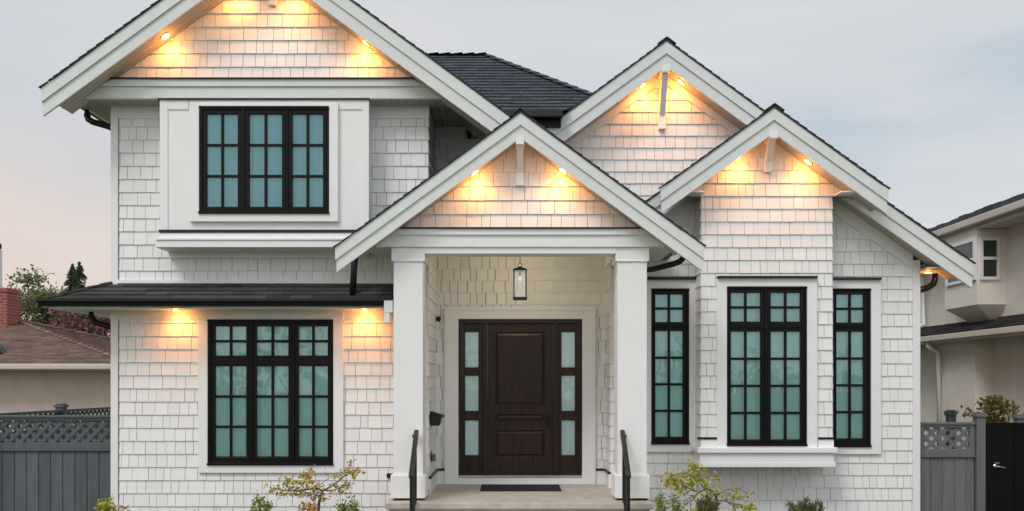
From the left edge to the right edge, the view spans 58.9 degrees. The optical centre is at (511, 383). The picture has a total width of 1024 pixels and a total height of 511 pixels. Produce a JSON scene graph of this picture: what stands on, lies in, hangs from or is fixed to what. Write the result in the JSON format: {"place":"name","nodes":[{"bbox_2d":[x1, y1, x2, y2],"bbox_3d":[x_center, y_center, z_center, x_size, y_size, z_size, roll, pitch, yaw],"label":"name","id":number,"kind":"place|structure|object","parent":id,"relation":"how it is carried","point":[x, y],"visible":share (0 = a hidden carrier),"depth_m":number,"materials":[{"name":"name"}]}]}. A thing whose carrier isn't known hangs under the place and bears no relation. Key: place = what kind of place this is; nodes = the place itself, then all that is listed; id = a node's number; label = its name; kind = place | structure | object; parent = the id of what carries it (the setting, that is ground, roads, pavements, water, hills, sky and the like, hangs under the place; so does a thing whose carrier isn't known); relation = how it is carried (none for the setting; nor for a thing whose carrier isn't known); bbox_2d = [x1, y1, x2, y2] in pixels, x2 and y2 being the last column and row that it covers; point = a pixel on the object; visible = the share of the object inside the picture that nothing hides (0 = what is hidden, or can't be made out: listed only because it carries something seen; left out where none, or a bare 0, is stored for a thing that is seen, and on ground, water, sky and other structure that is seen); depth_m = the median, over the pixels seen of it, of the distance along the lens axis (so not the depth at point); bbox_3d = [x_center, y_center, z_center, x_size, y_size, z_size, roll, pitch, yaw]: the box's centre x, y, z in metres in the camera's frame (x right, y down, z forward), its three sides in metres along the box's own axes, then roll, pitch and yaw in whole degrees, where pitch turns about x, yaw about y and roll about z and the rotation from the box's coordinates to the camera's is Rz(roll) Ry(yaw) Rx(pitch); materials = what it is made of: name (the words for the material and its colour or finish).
{"place":"outdoors","nodes":[
{"label":"outdoors","id":0,"kind":"place"},
{"bbox_2d":[0,0,1023,337],"label":"sky","id":1,"kind":"structure","parent":0,"point":[926,97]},
{"bbox_2d":[920,193,1023,448],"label":"stucco house","id":2,"kind":"structure","parent":0,"point":[971,345],"depth_m":15.94,"materials":[{"name":"grey paint"}]},
{"bbox_2d":[945,238,975,285],"bbox_3d":[7.985,-2.152,16.135,0.050,0.725,1.030,0,0,0],"label":"window","id":3,"kind":"structure","parent":2,"relation":"in","point":[968,247],"depth_m":15.88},
{"bbox_2d":[979,237,999,279],"bbox_3d":[8.210,-2.152,15.585,0.337,0.725,0.050,0,0,0],"label":"window","id":4,"kind":"structure","parent":2,"relation":"in","point":[989,247],"depth_m":15.58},
{"label":"ground","id":5,"kind":"structure","parent":0,"visible":0},
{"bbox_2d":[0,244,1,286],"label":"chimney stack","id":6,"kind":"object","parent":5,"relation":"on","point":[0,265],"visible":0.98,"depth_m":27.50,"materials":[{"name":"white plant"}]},
{"bbox_2d":[2,264,54,323],"bbox_3d":[-15.998,-0.949,29.986,2.252,5.967,2.332,0,0,38],"label":"deciduous tree","id":7,"kind":"object","parent":5,"relation":"on","point":[27,279],"visible":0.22,"depth_m":29.87,"materials":[{"name":"green plant"}]},
{"bbox_2d":[20,277,80,324],"bbox_3d":[-14.737,-0.676,28.981,2.279,5.413,1.907,0,0,0],"label":"deciduous tree","id":8,"kind":"object","parent":5,"relation":"on","point":[41,316],"visible":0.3,"depth_m":28.82,"materials":[{"name":"green plant"}]},
{"bbox_2d":[0,403,110,441],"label":"fence","id":9,"kind":"object","parent":5,"relation":"on","point":[61,409],"visible":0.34,"depth_m":14.62,"materials":[{"name":"grey wood"}]},
{"bbox_2d":[0,287,110,432],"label":"bungalow","id":10,"kind":"object","parent":5,"relation":"on","point":[43,367],"visible":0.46,"depth_m":18.45,"materials":[{"name":"paint"}]},
{"bbox_2d":[0,415,110,510],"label":"fence","id":11,"kind":"object","parent":5,"relation":"on","point":[54,475],"visible":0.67,"depth_m":12.74,"materials":[{"name":"grey wood"}]},
{"bbox_2d":[44,311,87,325],"bbox_3d":[-14.976,-0.295,29.925,1.886,4.650,2.041,0,0,0],"label":"deciduous tree","id":12,"kind":"object","parent":5,"relation":"on","point":[67,319],"visible":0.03,"depth_m":29.93,"materials":[{"name":"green plant"}]},
{"bbox_2d":[61,263,92,332],"bbox_3d":[-15.479,-1.114,31.916,3.512,6.288,3.508,0,0,-29],"label":"conifer","id":13,"kind":"object","parent":5,"relation":"on","point":[72,282],"visible":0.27,"depth_m":31.93,"materials":[{"name":"green plant"}]},
{"bbox_2d":[47,310,110,336],"bbox_3d":[-13.062,-0.373,27.978,2.973,4.810,2.949,0,0,0],"label":"plum tree","id":14,"kind":"object","parent":5,"relation":"on","point":[76,325],"visible":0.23,"depth_m":27.50,"materials":[{"name":"red plant"}]},
{"bbox_2d":[75,261,103,330],"bbox_3d":[-15.693,-1.215,33.018,3.526,6.490,3.816,0,0,29],"label":"conifer","id":15,"kind":"object","parent":5,"relation":"on","point":[79,270],"visible":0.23,"depth_m":32.95,"materials":[{"name":"green plant"}]},
{"bbox_2d":[35,0,975,510],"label":"house","id":16,"kind":"structure","parent":5,"relation":"on","point":[295,186],"depth_m":12.19,"materials":[{"name":"white wood"}]},
{"bbox_2d":[161,32,169,39],"bbox_3d":[-4.505,-4.520,11.785,0.109,0.084,0.126,0,0,0],"label":"recessed light","id":17,"kind":"object","parent":16,"relation":"attached to","point":[166,35],"visible":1,"depth_m":11.78,"materials":[{"name":"white paint"}]},
{"bbox_2d":[190,102,337,221],"bbox_3d":[-3.232,-2.892,11.839,1.928,1.554,0.122,0,0,0],"label":"window","id":18,"kind":"structure","parent":16,"relation":"in","point":[250,161],"depth_m":11.82,"materials":[{"name":"black paint"}]},
{"bbox_2d":[198,311,343,472],"bbox_3d":[-3.235,0.107,12.189,1.942,2.171,0.122,0,0,0],"label":"window","id":19,"kind":"structure","parent":16,"relation":"in","point":[271,383],"depth_m":12.16,"materials":[{"name":"black paint"}]},
{"bbox_2d":[409,430,418,510],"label":"handrail","id":20,"kind":"object","parent":16,"relation":"on","point":[413,479],"visible":1,"depth_m":11.10,"materials":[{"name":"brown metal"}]},
{"bbox_2d":[431,450,435,461],"bbox_3d":[-1.085,0.997,12.505,0.059,0.160,0.110,0,0,0],"label":"outlet cover","id":21,"kind":"object","parent":16,"relation":"attached to","point":[433,457],"visible":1,"depth_m":12.50,"materials":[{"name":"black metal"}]},
{"bbox_2d":[430,411,444,425],"bbox_3d":[-1.022,0.472,12.420,0.180,0.196,0.270,0,0,0],"label":"mailbox","id":22,"kind":"object","parent":16,"relation":"attached to","point":[435,418],"visible":1,"depth_m":12.30,"materials":[{"name":"black metal"}]},
{"bbox_2d":[513,259,526,299],"bbox_3d":[0.108,-1.534,12.300,0.188,0.789,0.188,0,0,0],"label":"hanging lantern","id":23,"kind":"object","parent":16,"relation":"hanging from","point":[519,269],"visible":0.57,"depth_m":12.21,"materials":[{"name":"black metal"}]},
{"bbox_2d":[445,307,595,483],"bbox_3d":[0.118,0.176,13.415,2.223,2.606,0.170,0,0,0],"label":"front door","id":24,"kind":"structure","parent":16,"relation":"in","point":[526,378],"depth_m":13.41,"materials":[{"name":"brown wood"}]},
{"bbox_2d":[480,484,561,490],"bbox_3d":[0.121,1.472,12.830,1.123,0.015,0.740,0,0,0],"label":"doormat","id":25,"kind":"object","parent":16,"relation":"on","point":[520,487],"visible":1,"depth_m":12.80,"materials":[{"name":"black rubber"}]},
{"bbox_2d":[620,430,630,510],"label":"handrail","id":26,"kind":"object","parent":16,"relation":"on","point":[626,473],"visible":1,"depth_m":11.07,"materials":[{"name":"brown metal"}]},
{"bbox_2d":[647,277,695,451],"bbox_3d":[2.257,-0.271,12.830,0.707,2.468,0.140,0,0,0],"label":"window","id":27,"kind":"structure","parent":16,"relation":"in","point":[671,303],"depth_m":12.80,"materials":[{"name":"black paint"}]},
{"bbox_2d":[716,276,817,446],"bbox_3d":[3.491,-0.299,12.430,1.370,2.347,0.140,0,0,0],"label":"window","id":28,"kind":"structure","parent":16,"relation":"in","point":[766,326],"depth_m":12.40,"materials":[{"name":"black paint"}]},
{"bbox_2d":[804,159,811,164],"bbox_3d":[4.011,-3.007,12.290,0.110,0.083,0.126,0,0,0],"label":"recessed light","id":29,"kind":"object","parent":16,"relation":"attached to","point":[807,161],"visible":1,"depth_m":12.27,"materials":[{"name":"white paint"}]},
{"bbox_2d":[832,277,881,453],"bbox_3d":[4.826,-0.252,12.830,0.775,2.490,0.140,0,0,0],"label":"window","id":30,"kind":"structure","parent":16,"relation":"in","point":[856,326],"depth_m":12.80,"materials":[{"name":"black paint"}]},
{"bbox_2d":[944,411,956,448],"bbox_3d":[7.059,1.238,14.600,0.144,1.583,0.144,0,0,0],"label":"fence post","id":31,"kind":"object","parent":5,"relation":"on","point":[950,416],"visible":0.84,"depth_m":14.55,"materials":[{"name":"grey wood"}]},
{"bbox_2d":[920,412,987,510],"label":"fence","id":32,"kind":"object","parent":5,"relation":"on","point":[952,479],"visible":0.91,"depth_m":12.94,"materials":[{"name":"grey wood"}]},
{"bbox_2d":[986,423,1023,510],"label":"garden gate","id":33,"kind":"structure","parent":32,"relation":"attached to","point":[1004,466],"depth_m":12.93,"materials":[{"name":"black paint"}]},
{"bbox_2d":[953,394,1023,422],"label":"maple shrub","id":34,"kind":"object","parent":5,"relation":"on","point":[993,404],"visible":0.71,"depth_m":14.30,"materials":[{"name":"green plant"}]},
{"bbox_2d":[1011,414,1023,422],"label":"fence post","id":35,"kind":"object","parent":5,"relation":"on","point":[1018,418],"visible":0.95,"depth_m":13.04,"materials":[{"name":"grey wood"}]},
{"label":"garden bed","id":36,"kind":"structure","parent":0,"visible":0},
{"bbox_2d":[92,494,119,510],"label":"shrub","id":37,"kind":"object","parent":36,"relation":"on","point":[103,505],"visible":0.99,"depth_m":10.89,"materials":[{"name":"green plant"}]},
{"bbox_2d":[115,505,129,510],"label":"shrub","id":38,"kind":"object","parent":36,"relation":"on","point":[122,507],"visible":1,"depth_m":10.85,"materials":[{"name":"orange plant"}]},
{"bbox_2d":[249,490,274,510],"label":"shrub","id":39,"kind":"object","parent":36,"relation":"on","point":[267,507],"visible":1,"depth_m":10.76,"materials":[{"name":"green plant"}]},
{"bbox_2d":[298,501,316,510],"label":"shrub","id":40,"kind":"object","parent":36,"relation":"on","point":[312,507],"visible":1,"depth_m":10.70,"materials":[{"name":"brown plant"}]},
{"bbox_2d":[264,459,365,510],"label":"dwarf maple","id":41,"kind":"object","parent":36,"relation":"on","point":[312,482],"visible":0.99,"depth_m":10.89,"materials":[{"name":"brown plant"}]},
{"bbox_2d":[333,492,359,510],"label":"shrub","id":42,"kind":"object","parent":36,"relation":"on","point":[341,507],"visible":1,"depth_m":10.81,"materials":[{"name":"green plant"}]},
{"bbox_2d":[651,489,669,510],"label":"shrub","id":43,"kind":"object","parent":36,"relation":"on","point":[659,503],"visible":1,"depth_m":10.77,"materials":[{"name":"green plant"}]},
{"bbox_2d":[666,493,683,510],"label":"shrub","id":44,"kind":"object","parent":36,"relation":"on","point":[675,507],"visible":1,"depth_m":10.80,"materials":[{"name":"green plant"}]},
{"bbox_2d":[686,499,696,510],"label":"shrub","id":45,"kind":"object","parent":36,"relation":"on","point":[692,508],"visible":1,"depth_m":10.71,"materials":[{"name":"green plant"}]},
{"bbox_2d":[657,458,757,510],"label":"dwarf maple","id":46,"kind":"object","parent":36,"relation":"on","point":[674,481],"visible":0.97,"depth_m":10.90,"materials":[{"name":"green plant"}]},
{"bbox_2d":[694,493,722,510],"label":"pine shrub","id":47,"kind":"object","parent":36,"relation":"on","point":[704,505],"visible":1,"depth_m":10.70,"materials":[{"name":"green plant"}]},
{"bbox_2d":[785,495,825,510],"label":"pine shrub","id":48,"kind":"object","parent":36,"relation":"on","point":[803,506],"visible":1,"depth_m":10.76,"materials":[{"name":"green plant"}]}
]}

